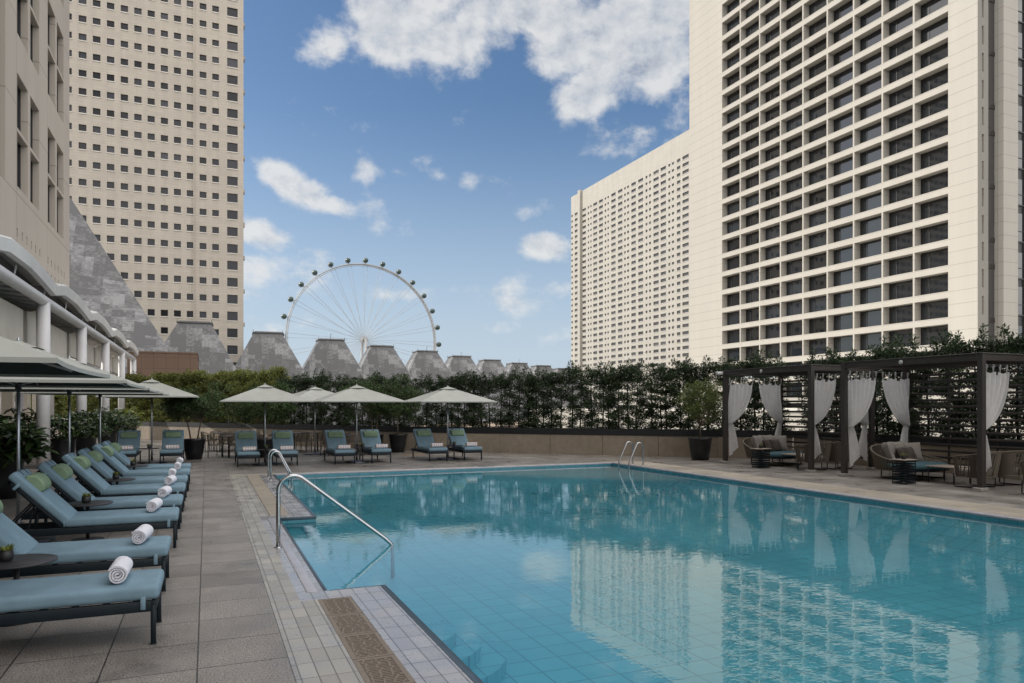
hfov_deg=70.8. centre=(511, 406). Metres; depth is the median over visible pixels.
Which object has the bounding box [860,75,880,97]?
window
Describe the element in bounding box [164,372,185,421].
hedge tree
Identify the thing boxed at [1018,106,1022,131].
window
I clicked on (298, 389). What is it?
hedge tree
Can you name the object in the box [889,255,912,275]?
window
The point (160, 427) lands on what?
planter wall
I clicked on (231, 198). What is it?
window
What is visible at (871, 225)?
window
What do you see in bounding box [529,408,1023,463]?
podium building
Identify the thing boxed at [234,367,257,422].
hedge tree
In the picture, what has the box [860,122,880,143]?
window
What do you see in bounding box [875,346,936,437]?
hedge tree
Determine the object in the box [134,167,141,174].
window
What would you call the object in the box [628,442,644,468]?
ladder rail
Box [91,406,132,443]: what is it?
planter shrub
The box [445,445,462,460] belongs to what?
side table
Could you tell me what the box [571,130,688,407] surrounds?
slab tower
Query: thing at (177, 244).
window
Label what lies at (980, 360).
cabana
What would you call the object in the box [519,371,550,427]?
hedge tree
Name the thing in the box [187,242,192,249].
window
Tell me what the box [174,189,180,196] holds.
window
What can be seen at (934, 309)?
window
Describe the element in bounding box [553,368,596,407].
pyramid roof
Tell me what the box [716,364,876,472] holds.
cabana
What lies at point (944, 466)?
table
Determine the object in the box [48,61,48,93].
window
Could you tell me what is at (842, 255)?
window
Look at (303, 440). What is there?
dining chair
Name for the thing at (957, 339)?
hedge tree
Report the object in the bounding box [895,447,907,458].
throw cushion
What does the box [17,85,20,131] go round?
window
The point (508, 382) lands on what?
hedge tree
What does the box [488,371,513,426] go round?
hedge tree
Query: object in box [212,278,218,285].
window
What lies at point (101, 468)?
sun lounger
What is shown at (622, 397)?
hedge tree
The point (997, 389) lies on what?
curtain
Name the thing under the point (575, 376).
hedge tree
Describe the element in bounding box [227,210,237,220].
window
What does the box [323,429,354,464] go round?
sun lounger
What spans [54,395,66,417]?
hedge tree
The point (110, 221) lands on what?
window
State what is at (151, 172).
window
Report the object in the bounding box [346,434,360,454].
dining chair
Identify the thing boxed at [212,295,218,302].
window
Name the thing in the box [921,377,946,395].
window
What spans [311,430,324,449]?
dining chair
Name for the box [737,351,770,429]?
hedge tree
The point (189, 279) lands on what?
window
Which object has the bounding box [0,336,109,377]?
parasol
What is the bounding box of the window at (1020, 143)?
[1018,140,1022,167]
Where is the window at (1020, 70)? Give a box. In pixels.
[1018,66,1022,94]
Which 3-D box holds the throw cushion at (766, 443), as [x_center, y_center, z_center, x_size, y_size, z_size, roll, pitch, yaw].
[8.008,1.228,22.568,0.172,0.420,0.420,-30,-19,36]
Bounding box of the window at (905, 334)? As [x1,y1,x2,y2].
[889,329,912,347]
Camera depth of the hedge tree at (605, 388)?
27.19 m
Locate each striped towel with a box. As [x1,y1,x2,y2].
[121,446,133,449]
[165,445,179,448]
[242,446,255,450]
[280,446,293,449]
[337,445,350,448]
[375,444,387,447]
[431,443,442,446]
[465,442,476,445]
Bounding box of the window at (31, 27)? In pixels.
[30,22,32,62]
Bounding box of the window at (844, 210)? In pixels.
[834,201,852,219]
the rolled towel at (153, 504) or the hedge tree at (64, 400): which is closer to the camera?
the rolled towel at (153, 504)
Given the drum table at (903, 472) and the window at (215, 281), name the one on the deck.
the drum table at (903, 472)
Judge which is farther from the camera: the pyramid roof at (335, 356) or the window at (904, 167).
the pyramid roof at (335, 356)
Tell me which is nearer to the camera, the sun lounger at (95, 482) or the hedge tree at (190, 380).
the sun lounger at (95, 482)
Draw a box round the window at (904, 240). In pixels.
[889,231,912,251]
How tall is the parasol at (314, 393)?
2.598 m
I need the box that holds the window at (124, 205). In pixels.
[120,201,127,208]
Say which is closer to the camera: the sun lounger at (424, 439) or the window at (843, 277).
the sun lounger at (424, 439)
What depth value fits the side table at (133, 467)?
15.89 m
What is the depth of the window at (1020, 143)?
88.53 m
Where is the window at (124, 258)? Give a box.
[120,255,127,261]
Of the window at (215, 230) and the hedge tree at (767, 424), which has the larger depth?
the window at (215, 230)
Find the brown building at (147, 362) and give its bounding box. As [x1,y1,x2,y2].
[127,351,198,420]
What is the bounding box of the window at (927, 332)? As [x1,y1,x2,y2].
[921,325,947,344]
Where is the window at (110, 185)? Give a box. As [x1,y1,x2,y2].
[106,182,114,189]
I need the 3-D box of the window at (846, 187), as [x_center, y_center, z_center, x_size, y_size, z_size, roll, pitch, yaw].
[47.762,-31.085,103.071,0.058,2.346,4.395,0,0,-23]
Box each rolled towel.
[108,556,132,583]
[131,524,153,543]
[146,498,162,511]
[157,486,171,497]
[164,475,176,484]
[168,468,176,475]
[174,462,180,469]
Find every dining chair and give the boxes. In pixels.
[199,431,216,451]
[207,435,222,457]
[209,430,222,450]
[217,433,234,444]
[220,432,234,451]
[228,435,234,457]
[292,430,305,449]
[294,432,311,451]
[309,431,323,444]
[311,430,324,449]
[320,434,328,455]
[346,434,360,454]
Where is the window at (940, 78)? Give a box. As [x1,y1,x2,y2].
[921,68,947,93]
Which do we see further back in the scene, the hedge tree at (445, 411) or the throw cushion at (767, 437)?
the hedge tree at (445, 411)
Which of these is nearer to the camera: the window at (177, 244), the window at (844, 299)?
the window at (844, 299)
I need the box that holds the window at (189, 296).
[187,294,192,300]
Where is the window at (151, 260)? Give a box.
[147,256,154,263]
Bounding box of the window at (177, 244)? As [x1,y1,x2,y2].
[174,241,180,248]
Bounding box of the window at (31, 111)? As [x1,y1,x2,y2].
[30,107,32,149]
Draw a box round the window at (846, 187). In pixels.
[834,179,852,197]
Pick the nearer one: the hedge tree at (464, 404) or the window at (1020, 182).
the hedge tree at (464, 404)
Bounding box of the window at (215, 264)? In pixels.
[212,261,218,268]
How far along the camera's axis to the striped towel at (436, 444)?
23.98 m
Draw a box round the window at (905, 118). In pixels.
[889,108,912,131]
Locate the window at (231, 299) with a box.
[227,295,237,304]
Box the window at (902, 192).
[889,182,912,203]
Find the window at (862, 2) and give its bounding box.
[860,0,868,5]
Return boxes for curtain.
[728,377,752,455]
[758,378,782,435]
[814,373,835,458]
[848,371,876,466]
[848,374,868,460]
[882,372,909,442]
[986,364,1008,470]
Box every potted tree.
[153,381,236,459]
[224,381,297,457]
[328,375,403,442]
[367,373,424,452]
[673,378,722,459]
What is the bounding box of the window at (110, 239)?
[106,236,114,242]
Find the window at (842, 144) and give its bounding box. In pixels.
[834,134,852,153]
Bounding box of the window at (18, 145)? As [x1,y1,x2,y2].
[17,141,20,189]
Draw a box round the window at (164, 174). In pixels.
[161,170,167,177]
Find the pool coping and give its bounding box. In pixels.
[229,461,1023,682]
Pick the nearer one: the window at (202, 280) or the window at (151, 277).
the window at (151, 277)
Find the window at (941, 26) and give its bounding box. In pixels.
[921,17,947,43]
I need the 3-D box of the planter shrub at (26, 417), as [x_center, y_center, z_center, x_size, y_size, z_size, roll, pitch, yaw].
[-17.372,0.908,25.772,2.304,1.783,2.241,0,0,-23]
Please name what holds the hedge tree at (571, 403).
in the planter wall at (655, 442)
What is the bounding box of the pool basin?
[277,464,1023,682]
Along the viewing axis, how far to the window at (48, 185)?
31.13 m
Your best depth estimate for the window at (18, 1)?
26.32 m
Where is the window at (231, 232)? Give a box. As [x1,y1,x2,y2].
[227,227,237,237]
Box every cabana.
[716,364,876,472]
[837,352,1023,491]
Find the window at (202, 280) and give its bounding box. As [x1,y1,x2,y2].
[199,277,206,284]
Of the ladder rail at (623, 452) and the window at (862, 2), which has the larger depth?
the window at (862, 2)
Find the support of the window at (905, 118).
in the hotel tower at (853, 174)
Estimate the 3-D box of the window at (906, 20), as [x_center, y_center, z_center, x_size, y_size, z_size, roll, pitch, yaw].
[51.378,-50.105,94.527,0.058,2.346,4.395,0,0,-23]
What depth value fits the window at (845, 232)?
103.53 m
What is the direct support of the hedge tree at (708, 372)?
in the planter wall at (655, 442)
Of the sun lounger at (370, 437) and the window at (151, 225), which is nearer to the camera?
the sun lounger at (370, 437)
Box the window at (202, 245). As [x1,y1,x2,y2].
[199,243,206,250]
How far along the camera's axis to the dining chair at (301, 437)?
30.07 m
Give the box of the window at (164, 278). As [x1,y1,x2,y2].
[161,275,167,281]
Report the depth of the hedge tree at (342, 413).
32.38 m
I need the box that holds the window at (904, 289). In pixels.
[889,280,912,299]
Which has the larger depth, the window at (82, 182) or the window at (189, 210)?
the window at (189, 210)
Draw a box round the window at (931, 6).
[921,0,947,18]
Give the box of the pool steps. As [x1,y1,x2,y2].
[287,528,505,682]
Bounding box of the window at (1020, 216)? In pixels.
[1018,213,1022,241]
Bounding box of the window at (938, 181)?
[921,171,947,194]
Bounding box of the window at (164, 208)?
[161,205,167,212]
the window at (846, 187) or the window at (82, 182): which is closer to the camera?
the window at (846, 187)
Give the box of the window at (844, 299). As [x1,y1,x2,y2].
[834,291,852,308]
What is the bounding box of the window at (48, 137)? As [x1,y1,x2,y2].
[48,137,48,172]
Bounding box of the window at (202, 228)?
[199,226,206,233]
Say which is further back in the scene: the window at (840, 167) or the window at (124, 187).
the window at (124, 187)
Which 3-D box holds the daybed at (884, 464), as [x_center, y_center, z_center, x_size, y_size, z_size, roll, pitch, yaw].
[10.040,1.392,18.192,2.058,0.825,1.573,0,0,-36]
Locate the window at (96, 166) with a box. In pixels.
[92,162,100,169]
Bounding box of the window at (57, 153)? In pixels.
[57,153,57,186]
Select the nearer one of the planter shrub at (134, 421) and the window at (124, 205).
the planter shrub at (134, 421)
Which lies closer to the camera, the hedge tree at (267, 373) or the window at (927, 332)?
the hedge tree at (267, 373)
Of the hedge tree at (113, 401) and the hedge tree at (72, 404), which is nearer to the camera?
the hedge tree at (113, 401)
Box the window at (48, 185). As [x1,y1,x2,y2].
[48,185,48,221]
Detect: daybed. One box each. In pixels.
[743,437,803,465]
[870,444,949,480]
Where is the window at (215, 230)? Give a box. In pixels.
[212,227,218,234]
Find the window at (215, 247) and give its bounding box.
[212,244,218,251]
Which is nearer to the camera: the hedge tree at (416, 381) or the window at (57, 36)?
the hedge tree at (416, 381)
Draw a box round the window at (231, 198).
[227,193,237,203]
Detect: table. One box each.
[0,553,57,626]
[68,500,112,540]
[104,478,135,484]
[125,464,148,469]
[139,448,159,463]
[212,432,234,451]
[220,435,260,457]
[256,449,272,465]
[293,432,317,450]
[353,447,371,463]
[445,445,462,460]
[750,448,771,468]
[780,453,803,468]
[889,458,918,484]
[926,464,969,484]
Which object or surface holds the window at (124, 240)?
in the office tower at (156, 141)
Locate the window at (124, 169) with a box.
[120,166,127,172]
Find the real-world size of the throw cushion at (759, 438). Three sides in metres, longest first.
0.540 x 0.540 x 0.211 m
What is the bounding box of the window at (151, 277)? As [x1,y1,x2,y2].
[147,274,154,281]
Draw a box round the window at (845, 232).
[834,223,852,241]
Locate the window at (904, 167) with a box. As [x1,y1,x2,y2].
[889,157,912,179]
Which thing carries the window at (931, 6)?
in the hotel tower at (853, 174)
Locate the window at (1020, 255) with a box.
[1018,252,1022,277]
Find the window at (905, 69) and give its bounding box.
[889,60,912,83]
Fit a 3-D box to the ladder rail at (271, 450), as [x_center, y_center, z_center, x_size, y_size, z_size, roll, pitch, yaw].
[-5.957,1.713,18.382,0.570,1.274,0.091,0,0,-23]
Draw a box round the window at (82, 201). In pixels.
[78,197,86,204]
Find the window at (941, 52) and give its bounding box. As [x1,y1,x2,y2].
[921,42,947,68]
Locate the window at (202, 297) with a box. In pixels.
[199,294,206,301]
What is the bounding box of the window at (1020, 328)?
[1018,326,1022,338]
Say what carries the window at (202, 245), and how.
in the office tower at (156, 141)
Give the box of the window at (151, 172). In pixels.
[147,169,154,175]
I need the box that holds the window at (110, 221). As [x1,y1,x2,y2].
[106,218,114,225]
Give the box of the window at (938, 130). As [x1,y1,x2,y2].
[921,119,947,143]
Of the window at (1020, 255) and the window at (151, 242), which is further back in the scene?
the window at (151, 242)
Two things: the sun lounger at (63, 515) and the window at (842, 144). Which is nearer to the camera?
the sun lounger at (63, 515)
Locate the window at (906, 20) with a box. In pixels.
[889,11,912,35]
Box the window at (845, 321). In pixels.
[834,313,852,330]
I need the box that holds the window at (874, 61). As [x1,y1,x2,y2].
[860,52,880,74]
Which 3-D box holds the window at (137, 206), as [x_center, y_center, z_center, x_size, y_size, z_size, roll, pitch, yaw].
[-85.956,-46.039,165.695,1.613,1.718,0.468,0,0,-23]
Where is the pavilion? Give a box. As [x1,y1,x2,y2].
[0,235,138,468]
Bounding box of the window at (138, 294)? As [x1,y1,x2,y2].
[134,291,141,298]
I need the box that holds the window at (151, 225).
[147,221,154,228]
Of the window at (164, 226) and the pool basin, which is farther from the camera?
the window at (164, 226)
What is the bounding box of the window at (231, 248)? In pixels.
[227,244,237,253]
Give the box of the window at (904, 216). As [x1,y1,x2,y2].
[889,206,912,227]
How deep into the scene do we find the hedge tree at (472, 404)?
28.98 m
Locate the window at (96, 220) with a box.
[92,216,100,223]
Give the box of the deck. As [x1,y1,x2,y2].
[0,437,1023,682]
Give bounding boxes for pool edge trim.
[267,462,1023,682]
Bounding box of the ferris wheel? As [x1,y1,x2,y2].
[281,258,441,364]
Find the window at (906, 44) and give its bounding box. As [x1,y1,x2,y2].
[889,35,912,59]
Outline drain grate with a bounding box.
[318,596,415,682]
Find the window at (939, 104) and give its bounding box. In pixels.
[921,94,947,118]
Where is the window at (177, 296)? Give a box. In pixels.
[174,293,180,300]
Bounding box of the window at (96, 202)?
[92,198,100,205]
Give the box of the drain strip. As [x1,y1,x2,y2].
[246,475,287,515]
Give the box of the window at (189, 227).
[187,225,192,231]
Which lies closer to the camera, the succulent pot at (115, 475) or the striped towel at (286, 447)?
the succulent pot at (115, 475)
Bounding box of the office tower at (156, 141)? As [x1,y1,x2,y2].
[69,0,244,364]
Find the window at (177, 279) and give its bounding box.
[174,276,180,282]
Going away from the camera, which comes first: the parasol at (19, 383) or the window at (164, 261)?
the parasol at (19, 383)
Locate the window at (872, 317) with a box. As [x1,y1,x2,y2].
[860,309,880,327]
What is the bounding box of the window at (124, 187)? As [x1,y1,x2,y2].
[120,183,127,190]
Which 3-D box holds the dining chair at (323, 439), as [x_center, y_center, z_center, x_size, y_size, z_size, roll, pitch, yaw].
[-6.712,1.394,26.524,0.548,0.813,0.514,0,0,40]
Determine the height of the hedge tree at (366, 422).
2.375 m
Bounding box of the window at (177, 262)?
[174,258,180,265]
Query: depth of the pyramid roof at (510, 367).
293.38 m
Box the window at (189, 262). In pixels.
[187,259,192,266]
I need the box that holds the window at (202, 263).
[199,260,206,267]
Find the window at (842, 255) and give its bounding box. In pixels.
[834,246,852,264]
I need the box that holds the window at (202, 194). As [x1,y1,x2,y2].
[199,192,206,198]
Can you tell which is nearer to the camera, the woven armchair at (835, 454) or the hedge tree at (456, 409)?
the woven armchair at (835, 454)
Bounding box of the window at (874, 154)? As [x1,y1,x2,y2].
[860,145,880,166]
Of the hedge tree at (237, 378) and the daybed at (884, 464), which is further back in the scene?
the hedge tree at (237, 378)
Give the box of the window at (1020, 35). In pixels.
[1018,32,1022,57]
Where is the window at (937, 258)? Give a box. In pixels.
[921,248,947,269]
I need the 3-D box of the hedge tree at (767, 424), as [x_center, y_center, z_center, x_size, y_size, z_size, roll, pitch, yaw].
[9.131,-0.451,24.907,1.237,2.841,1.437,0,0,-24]
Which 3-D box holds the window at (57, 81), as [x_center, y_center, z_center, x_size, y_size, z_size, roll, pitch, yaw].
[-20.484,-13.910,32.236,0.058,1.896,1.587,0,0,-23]
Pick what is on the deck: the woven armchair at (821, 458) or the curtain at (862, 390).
the woven armchair at (821, 458)
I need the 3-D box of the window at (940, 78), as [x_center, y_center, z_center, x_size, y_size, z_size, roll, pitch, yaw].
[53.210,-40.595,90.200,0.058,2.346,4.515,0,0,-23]
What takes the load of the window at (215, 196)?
in the office tower at (156, 141)
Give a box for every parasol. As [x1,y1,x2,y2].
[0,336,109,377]
[0,336,144,542]
[0,355,159,452]
[14,367,168,483]
[96,378,198,463]
[219,384,313,465]
[294,386,332,454]
[313,384,406,463]
[401,386,496,459]
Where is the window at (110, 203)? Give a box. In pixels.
[106,200,114,207]
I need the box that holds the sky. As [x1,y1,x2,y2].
[244,0,688,368]
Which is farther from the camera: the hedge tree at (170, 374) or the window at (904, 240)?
the window at (904, 240)
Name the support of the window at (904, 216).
in the hotel tower at (853, 174)
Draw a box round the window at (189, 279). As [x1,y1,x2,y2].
[187,277,192,283]
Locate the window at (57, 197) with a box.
[57,197,57,232]
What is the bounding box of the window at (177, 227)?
[174,224,180,230]
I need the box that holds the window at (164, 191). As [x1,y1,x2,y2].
[161,188,167,194]
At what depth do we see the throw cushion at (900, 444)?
18.62 m
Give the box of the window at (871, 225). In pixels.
[860,216,880,235]
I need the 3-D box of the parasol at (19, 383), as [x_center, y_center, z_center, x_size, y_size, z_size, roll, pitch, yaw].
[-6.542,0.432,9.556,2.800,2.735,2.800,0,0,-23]
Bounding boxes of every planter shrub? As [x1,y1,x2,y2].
[0,408,58,455]
[0,413,21,435]
[0,419,58,499]
[28,412,95,463]
[59,410,112,454]
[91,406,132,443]
[101,408,143,442]
[113,406,147,429]
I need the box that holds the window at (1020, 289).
[1018,287,1022,314]
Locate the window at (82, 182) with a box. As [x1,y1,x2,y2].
[78,179,86,186]
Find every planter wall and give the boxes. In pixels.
[0,419,408,449]
[407,426,792,459]
[793,431,1023,479]
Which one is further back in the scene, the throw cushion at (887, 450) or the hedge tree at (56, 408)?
the hedge tree at (56, 408)
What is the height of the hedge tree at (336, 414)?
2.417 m
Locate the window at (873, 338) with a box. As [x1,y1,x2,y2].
[860,332,880,350]
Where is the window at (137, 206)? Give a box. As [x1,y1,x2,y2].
[134,202,141,209]
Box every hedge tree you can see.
[54,395,62,419]
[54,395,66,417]
[56,395,73,415]
[60,395,75,418]
[67,396,75,413]
[71,395,88,414]
[87,395,97,418]
[88,395,98,417]
[110,373,117,411]
[110,375,127,411]
[116,372,134,417]
[125,371,141,414]
[128,372,149,420]
[135,378,150,420]
[141,375,157,418]
[146,371,164,421]
[154,374,171,421]
[157,372,179,421]
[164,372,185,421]
[175,367,190,421]
[182,371,204,421]
[188,369,208,422]
[196,372,216,422]
[203,372,224,422]
[210,369,233,422]
[218,370,238,422]
[224,368,248,422]
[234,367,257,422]
[240,373,260,422]
[249,366,270,425]
[258,369,272,423]
[266,365,293,423]
[272,374,293,424]
[285,373,305,423]
[289,372,315,423]
[297,373,316,424]
[306,376,331,424]
[308,368,332,424]
[311,371,335,424]
[326,374,350,424]
[330,376,353,424]
[332,374,351,424]
[340,377,362,426]
[352,374,373,425]
[363,371,377,425]
[370,371,386,426]
[376,376,401,425]
[384,373,405,425]
[395,372,416,425]
[400,378,427,427]
[411,373,438,426]
[422,374,446,426]
[430,374,453,426]
[437,375,457,426]
[446,371,469,426]
[451,371,476,426]
[459,369,486,427]
[466,372,494,426]
[473,371,500,426]
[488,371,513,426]
[497,373,521,427]
[505,365,534,427]
[511,369,539,427]
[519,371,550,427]
[525,366,556,427]
[534,372,567,427]
[543,369,576,427]
[556,360,588,427]
[565,364,597,427]
[578,366,606,427]
[589,360,619,428]
[592,364,624,427]
[598,363,634,428]
[608,358,645,428]
[620,359,653,428]
[633,362,670,428]
[643,366,678,428]
[648,365,684,428]
[659,357,698,429]
[669,356,706,431]
[682,365,714,429]
[691,354,728,432]
[704,356,747,429]
[713,355,748,429]
[720,360,760,429]
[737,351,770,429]
[747,348,787,429]
[752,353,795,430]
[792,357,827,430]
[799,346,840,431]
[814,347,842,431]
[828,347,865,432]
[836,355,884,432]
[857,345,899,433]
[865,334,907,433]
[875,332,926,434]
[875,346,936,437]
[906,336,951,435]
[922,328,972,436]
[929,330,978,437]
[939,338,1013,437]
[965,323,1023,438]
[987,331,1023,439]
[1001,337,1023,439]
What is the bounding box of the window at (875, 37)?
[860,29,880,51]
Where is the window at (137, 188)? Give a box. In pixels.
[134,185,141,192]
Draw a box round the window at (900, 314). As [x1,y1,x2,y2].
[889,304,912,323]
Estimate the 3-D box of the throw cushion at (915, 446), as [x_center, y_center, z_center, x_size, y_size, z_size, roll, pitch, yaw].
[10.394,1.179,18.759,0.540,0.540,0.211,0,-20,0]
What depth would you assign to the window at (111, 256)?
163.79 m
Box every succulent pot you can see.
[0,543,14,561]
[81,493,92,502]
[111,472,119,478]
[130,459,135,465]
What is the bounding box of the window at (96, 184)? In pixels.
[92,180,100,187]
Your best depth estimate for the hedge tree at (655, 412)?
26.51 m
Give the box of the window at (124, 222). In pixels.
[120,219,127,226]
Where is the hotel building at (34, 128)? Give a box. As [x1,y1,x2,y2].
[0,0,68,286]
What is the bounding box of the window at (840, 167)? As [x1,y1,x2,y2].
[834,156,852,175]
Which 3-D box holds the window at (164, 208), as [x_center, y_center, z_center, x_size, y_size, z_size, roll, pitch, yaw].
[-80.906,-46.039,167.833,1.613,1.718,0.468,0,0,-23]
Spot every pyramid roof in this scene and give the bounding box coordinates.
[165,318,236,422]
[235,329,334,424]
[302,334,393,425]
[358,344,437,424]
[405,346,479,423]
[445,355,505,420]
[476,359,526,419]
[505,362,550,402]
[530,365,568,407]
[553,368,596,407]
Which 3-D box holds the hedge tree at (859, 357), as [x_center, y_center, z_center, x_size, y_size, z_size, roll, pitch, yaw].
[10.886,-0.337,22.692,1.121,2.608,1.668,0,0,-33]
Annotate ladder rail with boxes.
[267,449,289,479]
[270,451,292,482]
[618,441,633,466]
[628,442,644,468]
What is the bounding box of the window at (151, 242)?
[147,239,154,246]
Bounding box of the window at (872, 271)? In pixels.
[860,262,880,281]
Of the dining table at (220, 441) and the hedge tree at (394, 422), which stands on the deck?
the dining table at (220, 441)
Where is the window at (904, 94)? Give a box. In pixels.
[889,84,912,107]
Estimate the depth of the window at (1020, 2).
88.53 m
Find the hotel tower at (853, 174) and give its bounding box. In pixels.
[689,0,1017,408]
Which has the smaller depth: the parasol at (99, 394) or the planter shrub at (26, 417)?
the parasol at (99, 394)
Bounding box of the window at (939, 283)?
[921,274,947,294]
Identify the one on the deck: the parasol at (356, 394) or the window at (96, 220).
the parasol at (356, 394)
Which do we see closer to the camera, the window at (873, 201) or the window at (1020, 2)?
the window at (1020, 2)
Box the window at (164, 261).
[161,257,167,264]
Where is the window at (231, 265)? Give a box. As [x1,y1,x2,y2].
[227,261,237,270]
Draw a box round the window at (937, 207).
[921,197,947,219]
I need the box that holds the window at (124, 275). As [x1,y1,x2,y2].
[121,272,127,279]
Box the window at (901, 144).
[889,133,912,155]
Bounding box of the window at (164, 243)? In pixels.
[161,240,167,247]
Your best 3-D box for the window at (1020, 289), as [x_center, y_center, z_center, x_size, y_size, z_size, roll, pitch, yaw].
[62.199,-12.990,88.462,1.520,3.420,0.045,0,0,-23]
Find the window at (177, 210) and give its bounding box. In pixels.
[174,206,180,213]
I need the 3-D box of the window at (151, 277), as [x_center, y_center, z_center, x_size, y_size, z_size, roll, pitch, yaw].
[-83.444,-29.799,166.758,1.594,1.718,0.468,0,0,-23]
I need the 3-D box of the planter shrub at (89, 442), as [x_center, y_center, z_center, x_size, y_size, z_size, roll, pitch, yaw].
[-15.102,0.952,25.567,1.764,1.695,1.852,0,0,-23]
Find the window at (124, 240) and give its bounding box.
[120,237,127,243]
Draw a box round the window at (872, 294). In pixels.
[860,286,880,304]
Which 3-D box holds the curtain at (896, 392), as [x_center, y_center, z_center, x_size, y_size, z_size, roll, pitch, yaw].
[10.292,0.315,19.323,0.993,2.491,0.198,0,0,-23]
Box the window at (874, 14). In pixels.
[860,5,880,28]
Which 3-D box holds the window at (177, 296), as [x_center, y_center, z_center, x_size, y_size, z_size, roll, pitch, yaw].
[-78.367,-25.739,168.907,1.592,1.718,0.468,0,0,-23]
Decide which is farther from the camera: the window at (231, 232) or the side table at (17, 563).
the window at (231, 232)
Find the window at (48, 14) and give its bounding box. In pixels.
[48,14,48,44]
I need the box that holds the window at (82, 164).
[78,161,86,168]
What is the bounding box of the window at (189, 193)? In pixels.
[187,190,192,197]
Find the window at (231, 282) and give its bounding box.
[227,278,237,287]
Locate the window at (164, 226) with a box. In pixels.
[161,223,167,229]
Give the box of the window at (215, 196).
[212,193,218,200]
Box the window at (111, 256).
[107,253,114,260]
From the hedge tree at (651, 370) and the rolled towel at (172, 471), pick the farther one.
the hedge tree at (651, 370)
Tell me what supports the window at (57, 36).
in the hotel building at (34, 128)
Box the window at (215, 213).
[212,210,218,217]
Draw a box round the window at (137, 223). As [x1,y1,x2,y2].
[134,220,141,227]
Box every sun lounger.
[0,500,171,591]
[0,569,163,644]
[7,467,178,547]
[21,460,182,529]
[59,452,185,511]
[77,447,187,500]
[82,443,189,490]
[101,440,190,483]
[117,429,140,460]
[160,429,183,463]
[235,430,259,466]
[271,430,297,465]
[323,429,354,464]
[358,429,390,462]
[411,428,447,461]
[446,428,481,460]
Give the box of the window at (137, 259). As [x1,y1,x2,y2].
[134,255,141,262]
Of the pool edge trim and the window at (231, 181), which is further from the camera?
the window at (231, 181)
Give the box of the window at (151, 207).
[147,204,154,211]
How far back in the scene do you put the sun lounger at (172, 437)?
23.78 m
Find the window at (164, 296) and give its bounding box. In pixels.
[161,292,167,299]
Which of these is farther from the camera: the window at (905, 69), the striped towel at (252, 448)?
the window at (905, 69)
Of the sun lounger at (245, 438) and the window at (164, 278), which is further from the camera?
the window at (164, 278)
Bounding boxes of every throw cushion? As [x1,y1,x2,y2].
[751,436,759,447]
[756,435,763,447]
[761,435,772,439]
[762,440,772,451]
[769,439,781,450]
[772,435,787,450]
[881,442,895,462]
[883,442,896,458]
[891,441,903,458]
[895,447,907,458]
[901,447,916,460]
[903,442,922,460]
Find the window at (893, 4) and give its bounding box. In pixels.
[889,0,908,11]
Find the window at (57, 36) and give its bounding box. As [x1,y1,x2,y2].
[57,36,57,65]
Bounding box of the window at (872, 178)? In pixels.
[860,169,880,189]
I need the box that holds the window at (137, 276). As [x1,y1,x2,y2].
[134,273,141,280]
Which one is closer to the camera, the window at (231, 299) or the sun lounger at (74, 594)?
the sun lounger at (74, 594)
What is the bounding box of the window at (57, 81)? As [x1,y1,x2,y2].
[57,81,57,111]
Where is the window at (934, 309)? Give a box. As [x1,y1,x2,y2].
[921,299,947,319]
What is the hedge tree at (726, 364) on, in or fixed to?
in the planter wall at (655, 442)
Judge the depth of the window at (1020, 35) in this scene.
88.53 m
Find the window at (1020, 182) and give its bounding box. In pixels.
[1018,179,1022,204]
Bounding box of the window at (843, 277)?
[834,268,852,286]
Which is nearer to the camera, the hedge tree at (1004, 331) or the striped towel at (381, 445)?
the hedge tree at (1004, 331)
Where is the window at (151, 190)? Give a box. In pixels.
[147,186,154,193]
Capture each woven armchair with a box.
[794,442,831,469]
[821,441,852,469]
[952,451,1001,487]
[986,450,1023,485]
[1019,460,1023,493]
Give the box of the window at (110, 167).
[106,164,114,171]
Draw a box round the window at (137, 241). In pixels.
[134,238,141,245]
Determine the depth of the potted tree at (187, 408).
24.35 m
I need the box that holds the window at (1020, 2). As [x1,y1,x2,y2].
[1018,0,1022,21]
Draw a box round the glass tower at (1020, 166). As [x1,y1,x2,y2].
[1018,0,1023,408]
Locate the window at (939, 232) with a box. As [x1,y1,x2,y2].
[921,222,947,244]
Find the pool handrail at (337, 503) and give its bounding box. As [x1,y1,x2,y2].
[274,474,394,577]
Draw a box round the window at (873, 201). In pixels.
[860,192,880,212]
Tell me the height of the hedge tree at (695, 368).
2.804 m
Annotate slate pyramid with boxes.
[0,196,212,422]
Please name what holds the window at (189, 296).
in the office tower at (156, 141)
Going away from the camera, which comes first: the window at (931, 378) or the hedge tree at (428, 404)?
the hedge tree at (428, 404)
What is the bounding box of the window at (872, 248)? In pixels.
[860,239,880,258]
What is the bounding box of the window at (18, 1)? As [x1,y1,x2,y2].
[17,0,20,38]
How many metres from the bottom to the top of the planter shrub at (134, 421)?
1.735 m
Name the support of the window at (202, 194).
in the office tower at (156, 141)
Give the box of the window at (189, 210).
[187,208,192,214]
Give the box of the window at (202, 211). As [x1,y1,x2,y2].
[199,209,206,215]
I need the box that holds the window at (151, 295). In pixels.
[147,292,154,298]
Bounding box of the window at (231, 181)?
[227,176,237,186]
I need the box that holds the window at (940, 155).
[921,145,947,168]
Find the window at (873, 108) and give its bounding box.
[860,99,880,120]
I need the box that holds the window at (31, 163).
[30,159,32,203]
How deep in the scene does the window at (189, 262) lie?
170.11 m
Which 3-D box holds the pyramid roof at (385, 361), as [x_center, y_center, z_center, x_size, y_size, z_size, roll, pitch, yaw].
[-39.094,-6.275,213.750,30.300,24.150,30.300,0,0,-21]

